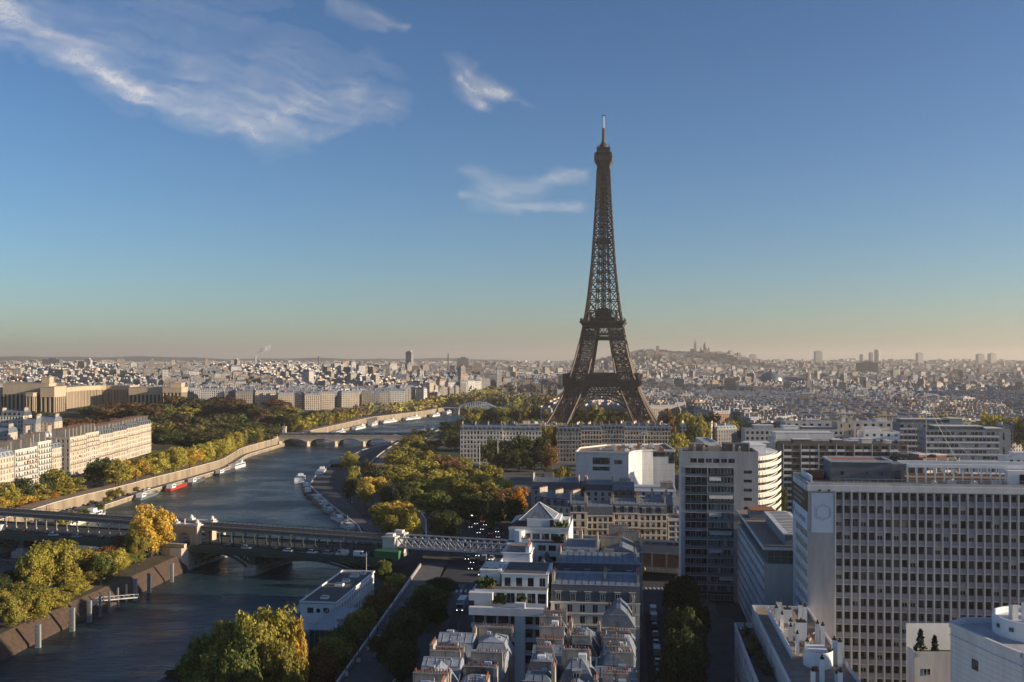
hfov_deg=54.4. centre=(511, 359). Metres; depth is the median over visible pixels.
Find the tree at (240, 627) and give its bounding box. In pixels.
[227,609,263,652]
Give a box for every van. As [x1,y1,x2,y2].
[335,549,348,554]
[353,550,367,556]
[481,554,486,560]
[650,604,655,612]
[650,611,656,620]
[653,644,660,655]
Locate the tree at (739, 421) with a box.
[733,417,744,441]
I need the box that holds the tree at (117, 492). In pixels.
[107,488,125,498]
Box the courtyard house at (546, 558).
[540,552,556,570]
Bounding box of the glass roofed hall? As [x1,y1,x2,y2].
[741,369,817,382]
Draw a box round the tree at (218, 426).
[209,424,233,430]
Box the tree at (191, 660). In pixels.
[175,632,218,681]
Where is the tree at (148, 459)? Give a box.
[129,455,157,478]
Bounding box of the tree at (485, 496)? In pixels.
[471,492,497,519]
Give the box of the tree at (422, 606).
[395,593,436,625]
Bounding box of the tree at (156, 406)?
[146,404,168,415]
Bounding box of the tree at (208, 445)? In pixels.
[196,442,215,463]
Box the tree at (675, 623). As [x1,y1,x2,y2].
[660,607,710,668]
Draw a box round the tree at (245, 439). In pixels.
[238,431,247,448]
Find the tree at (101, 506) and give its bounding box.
[94,503,104,509]
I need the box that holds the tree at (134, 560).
[125,553,139,565]
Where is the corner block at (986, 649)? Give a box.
[949,600,1023,681]
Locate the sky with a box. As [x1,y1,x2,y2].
[0,0,1023,394]
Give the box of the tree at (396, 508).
[372,500,422,523]
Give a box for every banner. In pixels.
[793,481,807,530]
[811,489,833,532]
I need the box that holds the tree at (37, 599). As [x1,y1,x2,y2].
[16,588,53,622]
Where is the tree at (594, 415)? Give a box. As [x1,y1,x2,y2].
[575,409,605,423]
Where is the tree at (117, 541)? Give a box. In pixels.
[108,535,126,551]
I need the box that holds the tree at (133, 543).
[121,529,152,553]
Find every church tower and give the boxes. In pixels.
[385,364,406,380]
[806,371,822,390]
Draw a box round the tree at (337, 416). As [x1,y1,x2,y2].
[330,412,344,423]
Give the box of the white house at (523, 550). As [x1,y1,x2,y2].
[500,536,535,565]
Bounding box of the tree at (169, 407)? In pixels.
[159,404,176,417]
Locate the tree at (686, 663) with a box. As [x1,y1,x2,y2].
[655,625,708,681]
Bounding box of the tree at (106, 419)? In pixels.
[101,418,116,421]
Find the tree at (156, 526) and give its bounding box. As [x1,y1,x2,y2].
[125,503,176,556]
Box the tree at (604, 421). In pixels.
[597,412,610,422]
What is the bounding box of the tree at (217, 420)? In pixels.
[205,417,227,426]
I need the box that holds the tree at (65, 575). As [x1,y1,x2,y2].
[50,562,86,587]
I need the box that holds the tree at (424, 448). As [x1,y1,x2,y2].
[415,443,436,456]
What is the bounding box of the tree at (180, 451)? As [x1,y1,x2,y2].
[165,446,187,471]
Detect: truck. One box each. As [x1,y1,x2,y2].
[0,524,4,531]
[456,595,467,611]
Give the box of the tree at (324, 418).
[315,413,326,426]
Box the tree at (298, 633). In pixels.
[285,617,309,681]
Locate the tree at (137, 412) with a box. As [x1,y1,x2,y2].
[125,408,149,416]
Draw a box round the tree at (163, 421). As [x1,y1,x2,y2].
[148,419,170,423]
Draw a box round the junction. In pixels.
[440,514,520,583]
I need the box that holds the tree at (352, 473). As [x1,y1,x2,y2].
[347,465,360,481]
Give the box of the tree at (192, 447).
[184,444,195,464]
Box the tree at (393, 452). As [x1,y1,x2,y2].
[383,449,402,458]
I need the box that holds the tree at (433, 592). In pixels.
[408,584,452,605]
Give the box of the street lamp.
[356,639,363,661]
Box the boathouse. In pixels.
[299,552,374,635]
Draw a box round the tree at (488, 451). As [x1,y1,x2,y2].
[477,443,496,466]
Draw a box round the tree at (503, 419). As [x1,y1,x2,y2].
[498,416,510,423]
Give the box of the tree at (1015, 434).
[1002,416,1021,444]
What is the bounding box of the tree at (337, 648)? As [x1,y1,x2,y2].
[308,635,357,675]
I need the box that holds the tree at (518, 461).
[507,448,528,471]
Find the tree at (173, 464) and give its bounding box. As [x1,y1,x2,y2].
[166,453,183,471]
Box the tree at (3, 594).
[0,588,19,604]
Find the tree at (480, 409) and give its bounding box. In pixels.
[474,407,485,412]
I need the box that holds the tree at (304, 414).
[299,410,317,419]
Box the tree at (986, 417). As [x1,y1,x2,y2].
[980,409,1003,426]
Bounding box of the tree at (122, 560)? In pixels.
[101,547,131,574]
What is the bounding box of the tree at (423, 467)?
[416,460,440,473]
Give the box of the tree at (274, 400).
[267,398,291,407]
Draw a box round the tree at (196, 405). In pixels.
[171,401,201,414]
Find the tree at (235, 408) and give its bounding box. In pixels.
[226,403,248,414]
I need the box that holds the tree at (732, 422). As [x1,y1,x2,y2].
[725,419,739,430]
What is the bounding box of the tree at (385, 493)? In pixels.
[377,483,393,502]
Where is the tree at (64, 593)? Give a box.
[53,590,73,608]
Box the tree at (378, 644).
[367,623,416,662]
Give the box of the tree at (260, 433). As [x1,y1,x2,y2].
[248,427,264,442]
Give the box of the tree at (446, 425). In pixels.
[439,420,453,429]
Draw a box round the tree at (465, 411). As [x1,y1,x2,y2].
[461,406,470,418]
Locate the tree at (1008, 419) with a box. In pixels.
[997,416,1012,420]
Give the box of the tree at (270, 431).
[261,426,275,440]
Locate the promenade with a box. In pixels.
[344,566,445,681]
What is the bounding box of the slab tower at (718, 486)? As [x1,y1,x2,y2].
[679,441,757,602]
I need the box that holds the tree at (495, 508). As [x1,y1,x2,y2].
[480,495,505,530]
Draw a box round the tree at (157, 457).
[146,451,169,469]
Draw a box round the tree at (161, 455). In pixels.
[148,450,168,475]
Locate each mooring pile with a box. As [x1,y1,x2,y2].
[35,624,40,647]
[69,607,74,631]
[87,600,91,621]
[99,596,100,616]
[108,591,109,612]
[117,588,118,607]
[125,584,126,602]
[133,579,137,600]
[147,573,150,592]
[170,563,173,581]
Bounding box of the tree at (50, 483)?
[39,476,56,499]
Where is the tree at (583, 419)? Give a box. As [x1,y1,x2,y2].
[566,412,585,425]
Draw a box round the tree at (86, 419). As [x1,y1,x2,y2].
[82,417,104,422]
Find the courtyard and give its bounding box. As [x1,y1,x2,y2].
[720,618,734,661]
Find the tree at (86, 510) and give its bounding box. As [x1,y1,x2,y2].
[78,509,89,512]
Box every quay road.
[327,447,387,544]
[445,584,474,632]
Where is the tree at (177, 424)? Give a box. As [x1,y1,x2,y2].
[163,422,192,430]
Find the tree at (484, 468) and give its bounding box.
[476,462,503,478]
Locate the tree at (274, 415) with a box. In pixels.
[268,413,283,418]
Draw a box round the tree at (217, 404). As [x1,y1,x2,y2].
[210,402,236,406]
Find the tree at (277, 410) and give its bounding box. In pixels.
[262,406,288,415]
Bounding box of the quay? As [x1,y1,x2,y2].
[0,404,481,543]
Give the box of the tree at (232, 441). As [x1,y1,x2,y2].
[213,439,236,451]
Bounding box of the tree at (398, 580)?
[383,572,405,592]
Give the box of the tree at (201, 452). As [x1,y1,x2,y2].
[189,447,205,459]
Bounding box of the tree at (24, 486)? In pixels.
[13,478,33,505]
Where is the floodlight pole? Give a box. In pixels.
[475,439,484,467]
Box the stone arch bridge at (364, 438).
[274,423,436,446]
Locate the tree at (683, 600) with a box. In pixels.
[665,589,712,633]
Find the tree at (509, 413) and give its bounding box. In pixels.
[506,408,515,419]
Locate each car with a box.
[48,532,58,535]
[223,544,233,547]
[241,544,252,548]
[272,547,282,550]
[282,548,293,551]
[307,549,317,552]
[323,550,333,553]
[651,622,657,628]
[652,630,657,636]
[653,639,658,643]
[654,658,659,664]
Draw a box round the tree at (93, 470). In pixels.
[82,460,106,486]
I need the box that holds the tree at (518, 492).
[504,486,528,508]
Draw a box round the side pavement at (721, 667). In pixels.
[698,601,734,681]
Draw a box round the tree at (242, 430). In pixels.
[229,428,247,443]
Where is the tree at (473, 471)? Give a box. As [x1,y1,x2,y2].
[457,467,482,475]
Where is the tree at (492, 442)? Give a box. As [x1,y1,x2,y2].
[482,436,510,457]
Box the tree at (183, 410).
[174,406,200,417]
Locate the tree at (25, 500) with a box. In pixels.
[15,493,35,505]
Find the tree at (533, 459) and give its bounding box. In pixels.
[521,451,547,471]
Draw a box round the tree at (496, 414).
[491,407,504,422]
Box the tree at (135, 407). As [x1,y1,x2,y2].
[126,405,141,412]
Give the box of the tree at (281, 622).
[253,602,297,643]
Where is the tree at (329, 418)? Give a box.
[324,411,334,425]
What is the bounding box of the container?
[375,549,400,559]
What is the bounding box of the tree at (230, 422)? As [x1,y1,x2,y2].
[223,420,255,426]
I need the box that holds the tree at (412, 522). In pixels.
[399,512,423,542]
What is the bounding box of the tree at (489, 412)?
[486,406,500,423]
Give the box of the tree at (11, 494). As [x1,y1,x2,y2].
[0,481,21,507]
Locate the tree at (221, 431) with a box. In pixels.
[204,427,229,435]
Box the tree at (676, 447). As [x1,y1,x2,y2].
[669,439,679,472]
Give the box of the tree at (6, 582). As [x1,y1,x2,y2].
[0,574,12,590]
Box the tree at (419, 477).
[402,471,441,489]
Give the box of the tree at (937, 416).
[932,412,954,417]
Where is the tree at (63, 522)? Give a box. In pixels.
[57,520,71,524]
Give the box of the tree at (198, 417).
[183,416,211,423]
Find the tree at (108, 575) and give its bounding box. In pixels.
[93,570,112,580]
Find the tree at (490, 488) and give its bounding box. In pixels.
[469,480,502,502]
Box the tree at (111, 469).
[102,459,132,486]
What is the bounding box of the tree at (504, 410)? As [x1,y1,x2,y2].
[495,406,507,415]
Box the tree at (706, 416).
[702,412,720,422]
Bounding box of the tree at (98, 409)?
[90,405,121,419]
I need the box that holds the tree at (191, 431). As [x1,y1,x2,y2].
[177,425,204,440]
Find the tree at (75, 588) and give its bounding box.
[59,579,93,595]
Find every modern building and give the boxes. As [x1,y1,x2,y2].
[696,437,717,446]
[741,424,843,441]
[743,441,774,449]
[768,431,836,449]
[777,438,906,513]
[780,419,969,437]
[832,418,853,438]
[843,438,858,440]
[857,426,899,441]
[889,452,959,473]
[892,417,962,451]
[896,451,915,455]
[917,425,1003,473]
[998,451,1023,472]
[999,427,1010,453]
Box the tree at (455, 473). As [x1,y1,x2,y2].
[445,467,470,485]
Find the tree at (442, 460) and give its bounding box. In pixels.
[432,454,457,471]
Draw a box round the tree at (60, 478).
[39,468,72,494]
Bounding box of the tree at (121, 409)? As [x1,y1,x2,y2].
[101,407,126,418]
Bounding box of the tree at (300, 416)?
[285,414,301,418]
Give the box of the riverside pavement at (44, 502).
[0,399,481,518]
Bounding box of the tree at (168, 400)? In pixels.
[157,395,179,404]
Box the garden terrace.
[906,623,949,681]
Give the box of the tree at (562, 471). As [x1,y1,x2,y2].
[548,466,572,477]
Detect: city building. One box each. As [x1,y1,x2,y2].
[168,385,200,399]
[200,385,224,399]
[217,386,238,400]
[235,388,252,403]
[253,387,275,407]
[275,390,294,406]
[286,390,302,408]
[303,390,320,409]
[312,389,334,409]
[511,419,545,425]
[540,405,553,422]
[543,421,567,432]
[553,401,577,421]
[581,403,595,415]
[583,400,597,407]
[598,402,640,413]
[601,399,613,403]
[620,420,667,424]
[640,401,679,422]
[648,399,668,403]
[649,399,685,413]
[680,420,712,438]
[682,405,686,412]
[686,399,704,404]
[687,403,708,415]
[694,403,718,418]
[699,406,714,415]
[705,400,718,404]
[705,407,730,421]
[708,421,737,444]
[715,397,745,401]
[717,402,738,405]
[719,396,754,399]
[719,404,758,409]
[721,401,742,405]
[722,405,738,409]
[724,401,752,404]
[729,408,742,421]
[733,409,757,437]
[740,412,761,441]
[746,398,762,404]
[746,402,782,407]
[746,419,776,427]
[751,406,778,410]
[753,409,779,412]
[754,412,789,418]
[756,397,791,399]
[758,411,797,418]
[759,397,782,401]
[761,415,777,420]
[773,400,790,405]
[773,404,818,408]
[774,405,811,411]
[775,417,796,427]
[781,407,806,412]
[782,398,818,402]
[789,408,817,413]
[790,401,819,405]
[791,399,812,402]
[793,416,821,419]
[795,410,832,416]
[798,395,813,398]
[799,413,838,416]
[804,415,833,419]
[808,402,832,405]
[813,400,825,403]
[815,398,832,401]
[816,408,842,411]
[817,403,845,408]
[819,407,869,410]
[821,398,858,400]
[832,402,873,405]
[833,400,869,403]
[833,409,855,416]
[833,415,858,419]
[836,395,855,398]
[838,417,861,420]
[846,408,873,412]
[847,404,872,408]
[853,399,891,401]
[855,416,887,420]
[856,396,893,400]
[856,411,874,416]
[859,396,870,400]
[859,402,873,406]
[862,400,883,403]
[866,405,880,410]
[873,411,897,418]
[874,402,890,406]
[875,408,897,413]
[883,400,911,403]
[884,405,901,408]
[886,401,902,404]
[887,417,928,420]
[892,412,924,417]
[894,408,912,413]
[898,397,913,400]
[901,405,925,409]
[902,401,917,406]
[907,413,934,417]
[908,408,942,411]
[910,410,930,414]
[916,403,934,408]
[921,402,940,406]
[927,406,954,410]
[930,399,945,402]
[931,410,963,415]
[934,410,973,414]
[937,412,954,416]
[940,401,961,406]
[941,404,981,407]
[945,399,962,402]
[946,406,969,411]
[956,395,974,400]
[958,402,985,405]
[958,414,1006,420]
[958,416,979,422]
[963,401,1006,406]
[964,411,1000,416]
[965,404,996,408]
[965,406,1012,410]
[965,408,1012,413]
[966,399,1006,405]
[967,421,993,426]
[975,395,990,399]
[981,402,999,404]
[992,420,1022,451]
[996,413,1014,417]
[1004,396,1016,408]
[1004,409,1021,414]
[1010,399,1023,408]
[1011,400,1023,408]
[1012,405,1023,410]
[1014,412,1023,417]
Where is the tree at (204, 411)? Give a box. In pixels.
[194,405,215,415]
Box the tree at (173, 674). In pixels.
[164,664,183,681]
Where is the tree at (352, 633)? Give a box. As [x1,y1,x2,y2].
[326,618,367,658]
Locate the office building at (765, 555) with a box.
[737,506,792,622]
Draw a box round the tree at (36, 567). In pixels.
[13,544,57,587]
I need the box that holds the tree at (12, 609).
[0,595,31,626]
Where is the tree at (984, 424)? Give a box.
[973,421,986,426]
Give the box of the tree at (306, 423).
[299,417,311,429]
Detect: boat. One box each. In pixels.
[60,508,105,524]
[134,490,157,499]
[165,478,186,490]
[187,477,204,484]
[214,468,235,475]
[228,460,245,468]
[294,473,305,483]
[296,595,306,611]
[301,481,308,487]
[303,487,311,494]
[307,493,321,499]
[312,494,326,506]
[315,466,326,474]
[321,500,335,513]
[330,512,345,521]
[340,520,356,530]
[352,423,365,429]
[368,421,377,425]
[380,418,396,422]
[403,415,420,419]
[429,412,439,416]
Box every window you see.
[307,607,312,612]
[474,615,483,622]
[487,615,495,622]
[499,616,507,622]
[504,577,510,585]
[506,593,514,602]
[511,616,514,623]
[516,578,521,585]
[525,617,532,623]
[525,629,532,636]
[525,642,532,649]
[525,655,531,662]
[527,594,534,602]
[528,578,533,586]
[532,533,539,538]
[535,629,538,637]
[538,545,545,550]
[538,594,545,603]
[539,578,544,586]
[542,534,548,539]
[549,545,555,550]
[567,604,571,611]
[580,605,584,611]
[580,616,584,623]
[593,457,609,464]
[593,466,609,470]
[593,605,597,612]
[593,616,597,623]
[614,460,621,463]
[689,504,732,599]
[690,458,696,462]
[698,458,703,462]
[706,458,711,462]
[836,492,841,499]
[836,505,841,512]
[836,519,841,525]
[836,532,841,538]
[844,492,849,499]
[844,506,849,512]
[844,519,849,525]
[844,532,849,538]
[853,493,857,499]
[853,506,857,512]
[853,519,857,525]
[853,532,857,539]
[861,493,865,499]
[861,506,865,512]
[861,519,865,526]
[861,532,865,539]
[869,493,873,499]
[869,506,873,512]
[869,519,873,526]
[869,533,873,539]
[877,493,882,499]
[877,506,882,513]
[877,519,882,526]
[877,533,882,539]
[885,493,890,499]
[885,506,890,513]
[885,520,890,526]
[885,533,890,539]
[894,493,898,500]
[894,506,898,513]
[894,520,898,526]
[894,533,898,539]
[894,546,898,553]
[902,493,906,500]
[902,507,906,513]
[902,520,906,526]
[902,533,906,540]
[910,493,915,500]
[910,507,915,513]
[910,520,915,526]
[910,533,915,540]
[919,494,923,500]
[919,507,923,513]
[919,520,923,527]
[919,534,923,540]
[923,668,930,674]
[927,494,931,500]
[927,507,931,513]
[927,520,931,527]
[927,534,931,540]
[935,494,940,500]
[935,507,940,514]
[935,521,940,527]
[935,534,940,540]
[944,494,948,500]
[944,507,948,514]
[944,521,948,527]
[944,534,948,540]
[952,494,956,501]
[952,507,956,514]
[952,521,956,527]
[952,534,956,541]
[957,456,997,471]
[960,494,965,501]
[960,508,965,514]
[960,521,965,527]
[969,494,973,501]
[969,508,973,514]
[969,521,973,528]
[972,658,977,671]
[977,494,982,501]
[977,508,982,514]
[977,521,982,528]
[986,495,990,501]
[986,508,990,515]
[986,521,990,528]
[994,495,998,501]
[994,508,998,515]
[994,522,998,528]
[1003,495,1007,501]
[1003,508,1007,515]
[1003,522,1007,528]
[1011,495,1015,501]
[1011,508,1015,515]
[1020,495,1023,502]
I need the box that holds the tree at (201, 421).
[181,417,214,427]
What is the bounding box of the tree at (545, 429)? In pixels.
[541,424,552,437]
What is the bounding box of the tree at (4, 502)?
[0,496,11,507]
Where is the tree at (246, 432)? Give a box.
[226,427,250,436]
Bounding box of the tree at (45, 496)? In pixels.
[38,494,49,500]
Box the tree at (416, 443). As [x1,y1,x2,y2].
[400,437,425,453]
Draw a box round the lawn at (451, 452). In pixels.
[403,449,530,520]
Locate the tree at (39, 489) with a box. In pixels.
[29,482,51,501]
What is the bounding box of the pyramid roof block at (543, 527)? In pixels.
[508,502,572,561]
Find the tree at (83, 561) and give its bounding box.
[72,546,102,572]
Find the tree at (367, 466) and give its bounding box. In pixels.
[359,458,376,476]
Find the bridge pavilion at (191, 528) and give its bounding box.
[161,514,226,569]
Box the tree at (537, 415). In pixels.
[534,405,546,419]
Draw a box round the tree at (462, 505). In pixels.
[446,492,486,524]
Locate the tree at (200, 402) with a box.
[196,400,210,405]
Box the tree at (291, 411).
[280,405,301,415]
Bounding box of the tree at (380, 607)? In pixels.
[359,594,389,621]
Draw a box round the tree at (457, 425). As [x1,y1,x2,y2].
[451,421,466,432]
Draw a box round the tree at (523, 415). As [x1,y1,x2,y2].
[517,407,530,422]
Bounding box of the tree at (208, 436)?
[188,431,222,444]
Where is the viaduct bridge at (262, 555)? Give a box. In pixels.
[0,506,410,575]
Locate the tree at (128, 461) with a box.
[115,459,133,483]
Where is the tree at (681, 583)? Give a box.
[661,574,698,607]
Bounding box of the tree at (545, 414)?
[541,409,553,420]
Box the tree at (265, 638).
[243,619,287,681]
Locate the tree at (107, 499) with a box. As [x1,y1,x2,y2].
[103,496,113,502]
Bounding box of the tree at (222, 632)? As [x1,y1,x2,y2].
[198,620,242,676]
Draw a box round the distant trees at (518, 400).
[201,352,767,417]
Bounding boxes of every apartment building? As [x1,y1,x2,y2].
[0,407,31,436]
[0,422,17,440]
[0,437,37,485]
[0,445,14,489]
[20,431,51,481]
[23,414,40,432]
[25,424,51,436]
[37,413,61,431]
[46,437,62,477]
[49,426,85,476]
[68,422,99,467]
[95,423,114,460]
[98,421,127,460]
[111,418,139,458]
[125,415,151,454]
[413,668,448,681]
[416,658,458,681]
[421,646,464,681]
[429,637,467,664]
[437,623,477,654]
[458,663,497,681]
[460,421,502,462]
[461,671,489,681]
[462,659,503,681]
[466,637,509,681]
[476,621,513,681]
[503,421,540,462]
[522,642,560,681]
[524,660,555,681]
[531,471,580,507]
[532,635,564,668]
[535,485,582,515]
[539,613,567,647]
[543,607,567,636]
[550,565,640,681]
[557,422,580,462]
[557,544,639,576]
[558,645,595,681]
[560,639,597,671]
[560,671,588,681]
[563,528,600,551]
[567,627,599,664]
[569,616,600,645]
[570,490,586,534]
[581,421,601,446]
[581,474,585,496]
[585,475,613,499]
[586,494,612,535]
[593,671,598,681]
[596,654,635,681]
[598,630,636,659]
[598,636,636,671]
[599,622,636,648]
[599,642,636,680]
[600,522,642,637]
[601,420,624,444]
[601,589,635,637]
[602,669,627,681]
[611,492,639,529]
[612,478,634,497]
[624,421,646,443]
[634,480,675,512]
[637,492,667,539]
[645,487,672,512]
[646,422,670,443]
[667,513,678,540]
[674,506,678,515]
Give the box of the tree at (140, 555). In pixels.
[131,552,146,561]
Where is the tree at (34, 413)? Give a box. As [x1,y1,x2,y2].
[31,410,50,417]
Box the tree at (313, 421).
[307,414,318,428]
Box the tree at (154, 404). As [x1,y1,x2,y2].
[147,403,172,416]
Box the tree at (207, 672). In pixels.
[188,650,241,681]
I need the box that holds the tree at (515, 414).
[512,407,524,422]
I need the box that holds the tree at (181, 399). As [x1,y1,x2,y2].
[164,395,183,403]
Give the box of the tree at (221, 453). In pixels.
[214,443,225,460]
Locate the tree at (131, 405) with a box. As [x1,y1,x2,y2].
[117,402,146,412]
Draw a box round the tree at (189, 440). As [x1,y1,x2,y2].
[173,431,202,444]
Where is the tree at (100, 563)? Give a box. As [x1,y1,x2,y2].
[88,555,118,579]
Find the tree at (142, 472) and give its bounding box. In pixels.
[131,461,145,480]
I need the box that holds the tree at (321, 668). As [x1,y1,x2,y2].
[305,651,338,681]
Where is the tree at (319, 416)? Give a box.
[309,412,323,427]
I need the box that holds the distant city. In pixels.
[0,345,1023,407]
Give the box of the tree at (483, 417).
[474,410,488,423]
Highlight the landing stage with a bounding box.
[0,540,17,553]
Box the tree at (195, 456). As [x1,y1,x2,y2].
[186,449,202,467]
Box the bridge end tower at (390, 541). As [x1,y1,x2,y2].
[381,529,408,560]
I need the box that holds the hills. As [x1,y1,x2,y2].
[0,356,763,361]
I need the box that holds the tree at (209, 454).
[198,447,215,463]
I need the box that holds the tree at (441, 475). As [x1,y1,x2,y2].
[424,469,455,484]
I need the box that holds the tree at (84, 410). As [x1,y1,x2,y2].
[77,405,96,419]
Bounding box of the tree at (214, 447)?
[198,442,218,461]
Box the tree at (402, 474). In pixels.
[390,467,423,487]
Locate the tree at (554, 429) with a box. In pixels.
[548,422,562,441]
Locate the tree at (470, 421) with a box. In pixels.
[464,418,478,423]
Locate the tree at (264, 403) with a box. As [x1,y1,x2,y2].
[260,399,282,408]
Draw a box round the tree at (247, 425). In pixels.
[241,423,259,430]
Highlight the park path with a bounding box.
[374,445,432,522]
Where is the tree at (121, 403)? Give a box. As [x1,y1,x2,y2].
[113,402,138,408]
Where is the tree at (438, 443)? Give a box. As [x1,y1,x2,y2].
[423,439,444,449]
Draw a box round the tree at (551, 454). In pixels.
[539,442,559,468]
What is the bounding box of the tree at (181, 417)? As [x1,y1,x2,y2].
[168,412,193,422]
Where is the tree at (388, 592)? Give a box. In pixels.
[373,583,398,604]
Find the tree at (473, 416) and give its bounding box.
[468,413,481,423]
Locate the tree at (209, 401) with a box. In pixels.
[202,399,216,403]
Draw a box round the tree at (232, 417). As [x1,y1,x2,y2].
[206,414,237,422]
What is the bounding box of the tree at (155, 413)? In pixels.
[132,405,166,416]
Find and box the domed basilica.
[694,340,709,353]
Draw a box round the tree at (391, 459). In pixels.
[382,452,409,464]
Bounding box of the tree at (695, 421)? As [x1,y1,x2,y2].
[685,412,707,436]
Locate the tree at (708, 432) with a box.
[703,422,711,437]
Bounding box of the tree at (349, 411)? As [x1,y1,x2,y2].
[345,408,357,420]
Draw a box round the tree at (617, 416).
[604,410,630,422]
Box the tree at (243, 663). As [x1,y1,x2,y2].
[212,632,266,681]
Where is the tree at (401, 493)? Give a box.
[393,480,412,504]
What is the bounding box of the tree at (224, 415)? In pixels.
[220,413,237,420]
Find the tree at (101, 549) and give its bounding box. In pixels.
[95,545,115,553]
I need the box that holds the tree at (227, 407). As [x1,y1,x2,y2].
[209,405,233,414]
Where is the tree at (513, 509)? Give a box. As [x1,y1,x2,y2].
[502,497,525,521]
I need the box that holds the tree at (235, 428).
[222,424,240,432]
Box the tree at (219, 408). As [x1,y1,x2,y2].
[203,405,225,416]
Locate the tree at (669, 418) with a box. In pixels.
[657,410,680,435]
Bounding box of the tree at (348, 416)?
[338,409,352,421]
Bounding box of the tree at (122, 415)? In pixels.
[119,410,129,418]
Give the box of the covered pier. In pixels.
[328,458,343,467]
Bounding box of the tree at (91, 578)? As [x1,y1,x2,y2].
[81,570,108,583]
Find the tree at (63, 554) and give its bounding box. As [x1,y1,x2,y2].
[30,538,82,588]
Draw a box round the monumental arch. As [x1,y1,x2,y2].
[145,364,156,367]
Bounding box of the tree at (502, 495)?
[493,488,513,518]
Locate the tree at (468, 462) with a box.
[455,456,473,468]
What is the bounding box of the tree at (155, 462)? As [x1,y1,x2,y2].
[148,457,170,476]
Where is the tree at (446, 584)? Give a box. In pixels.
[424,576,459,592]
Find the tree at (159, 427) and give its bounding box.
[151,423,170,432]
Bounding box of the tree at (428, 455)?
[415,450,440,465]
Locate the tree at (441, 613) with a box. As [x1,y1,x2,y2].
[428,599,448,626]
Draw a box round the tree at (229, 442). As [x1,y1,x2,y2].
[216,436,233,457]
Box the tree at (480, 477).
[464,471,493,485]
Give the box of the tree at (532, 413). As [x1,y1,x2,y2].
[527,408,537,419]
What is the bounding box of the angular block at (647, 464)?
[575,443,675,485]
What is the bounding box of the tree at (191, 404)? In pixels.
[178,401,201,414]
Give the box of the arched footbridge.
[442,401,502,413]
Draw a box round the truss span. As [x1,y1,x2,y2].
[398,532,508,554]
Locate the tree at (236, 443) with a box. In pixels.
[229,440,239,454]
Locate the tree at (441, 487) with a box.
[427,480,460,504]
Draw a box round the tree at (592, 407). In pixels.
[586,403,604,417]
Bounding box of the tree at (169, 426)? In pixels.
[151,421,173,439]
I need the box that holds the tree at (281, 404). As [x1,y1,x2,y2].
[272,402,290,407]
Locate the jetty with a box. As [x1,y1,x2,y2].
[92,594,138,605]
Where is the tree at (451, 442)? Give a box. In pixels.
[444,436,459,450]
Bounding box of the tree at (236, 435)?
[226,431,243,451]
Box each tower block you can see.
[42,358,62,366]
[406,351,413,365]
[457,357,468,368]
[604,361,607,369]
[814,351,821,364]
[856,361,877,372]
[859,354,863,362]
[869,352,872,362]
[874,350,879,362]
[915,352,922,363]
[976,354,983,362]
[987,353,995,362]
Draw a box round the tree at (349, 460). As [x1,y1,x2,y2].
[338,451,359,467]
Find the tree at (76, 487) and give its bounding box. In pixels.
[75,485,86,491]
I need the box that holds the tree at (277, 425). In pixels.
[267,423,281,438]
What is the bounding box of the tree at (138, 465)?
[128,456,153,481]
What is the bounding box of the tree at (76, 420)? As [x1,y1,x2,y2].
[62,418,81,426]
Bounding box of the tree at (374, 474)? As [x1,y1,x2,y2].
[368,468,383,483]
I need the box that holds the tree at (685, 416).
[676,411,694,432]
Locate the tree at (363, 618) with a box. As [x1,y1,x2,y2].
[344,605,379,643]
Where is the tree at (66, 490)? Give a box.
[54,487,77,494]
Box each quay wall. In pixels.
[0,408,443,521]
[372,429,439,543]
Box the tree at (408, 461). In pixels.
[400,456,421,471]
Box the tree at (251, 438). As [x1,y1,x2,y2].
[246,431,256,445]
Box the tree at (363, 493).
[355,482,373,506]
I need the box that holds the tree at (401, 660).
[380,638,419,681]
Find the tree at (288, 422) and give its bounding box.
[279,418,292,431]
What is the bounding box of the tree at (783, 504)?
[778,485,787,511]
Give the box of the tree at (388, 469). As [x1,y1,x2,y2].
[376,464,408,483]
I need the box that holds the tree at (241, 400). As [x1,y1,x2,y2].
[232,399,245,403]
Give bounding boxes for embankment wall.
[0,412,441,545]
[309,422,454,542]
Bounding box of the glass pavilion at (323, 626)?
[308,605,358,652]
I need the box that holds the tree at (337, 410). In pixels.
[331,408,345,422]
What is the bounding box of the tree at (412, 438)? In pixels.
[399,435,422,445]
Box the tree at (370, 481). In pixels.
[356,476,387,502]
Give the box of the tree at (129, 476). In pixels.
[101,464,134,485]
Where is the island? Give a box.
[0,554,187,661]
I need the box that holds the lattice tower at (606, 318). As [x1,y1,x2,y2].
[546,114,657,424]
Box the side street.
[643,567,677,681]
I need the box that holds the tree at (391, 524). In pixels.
[380,514,404,533]
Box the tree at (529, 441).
[514,436,543,462]
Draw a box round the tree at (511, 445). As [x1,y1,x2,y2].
[495,434,529,467]
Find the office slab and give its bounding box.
[793,456,1023,681]
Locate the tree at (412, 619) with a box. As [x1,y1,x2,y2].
[382,606,429,645]
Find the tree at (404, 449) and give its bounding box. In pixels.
[392,443,419,457]
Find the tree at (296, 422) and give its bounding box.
[283,415,301,430]
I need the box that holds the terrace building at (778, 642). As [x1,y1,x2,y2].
[734,598,860,681]
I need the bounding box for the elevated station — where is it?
[573,535,678,573]
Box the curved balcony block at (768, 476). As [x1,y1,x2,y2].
[747,442,780,509]
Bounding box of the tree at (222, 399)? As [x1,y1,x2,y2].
[209,396,236,402]
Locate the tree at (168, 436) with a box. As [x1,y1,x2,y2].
[151,428,183,444]
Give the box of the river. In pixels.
[0,395,545,681]
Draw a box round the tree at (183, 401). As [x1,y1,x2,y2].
[169,399,190,404]

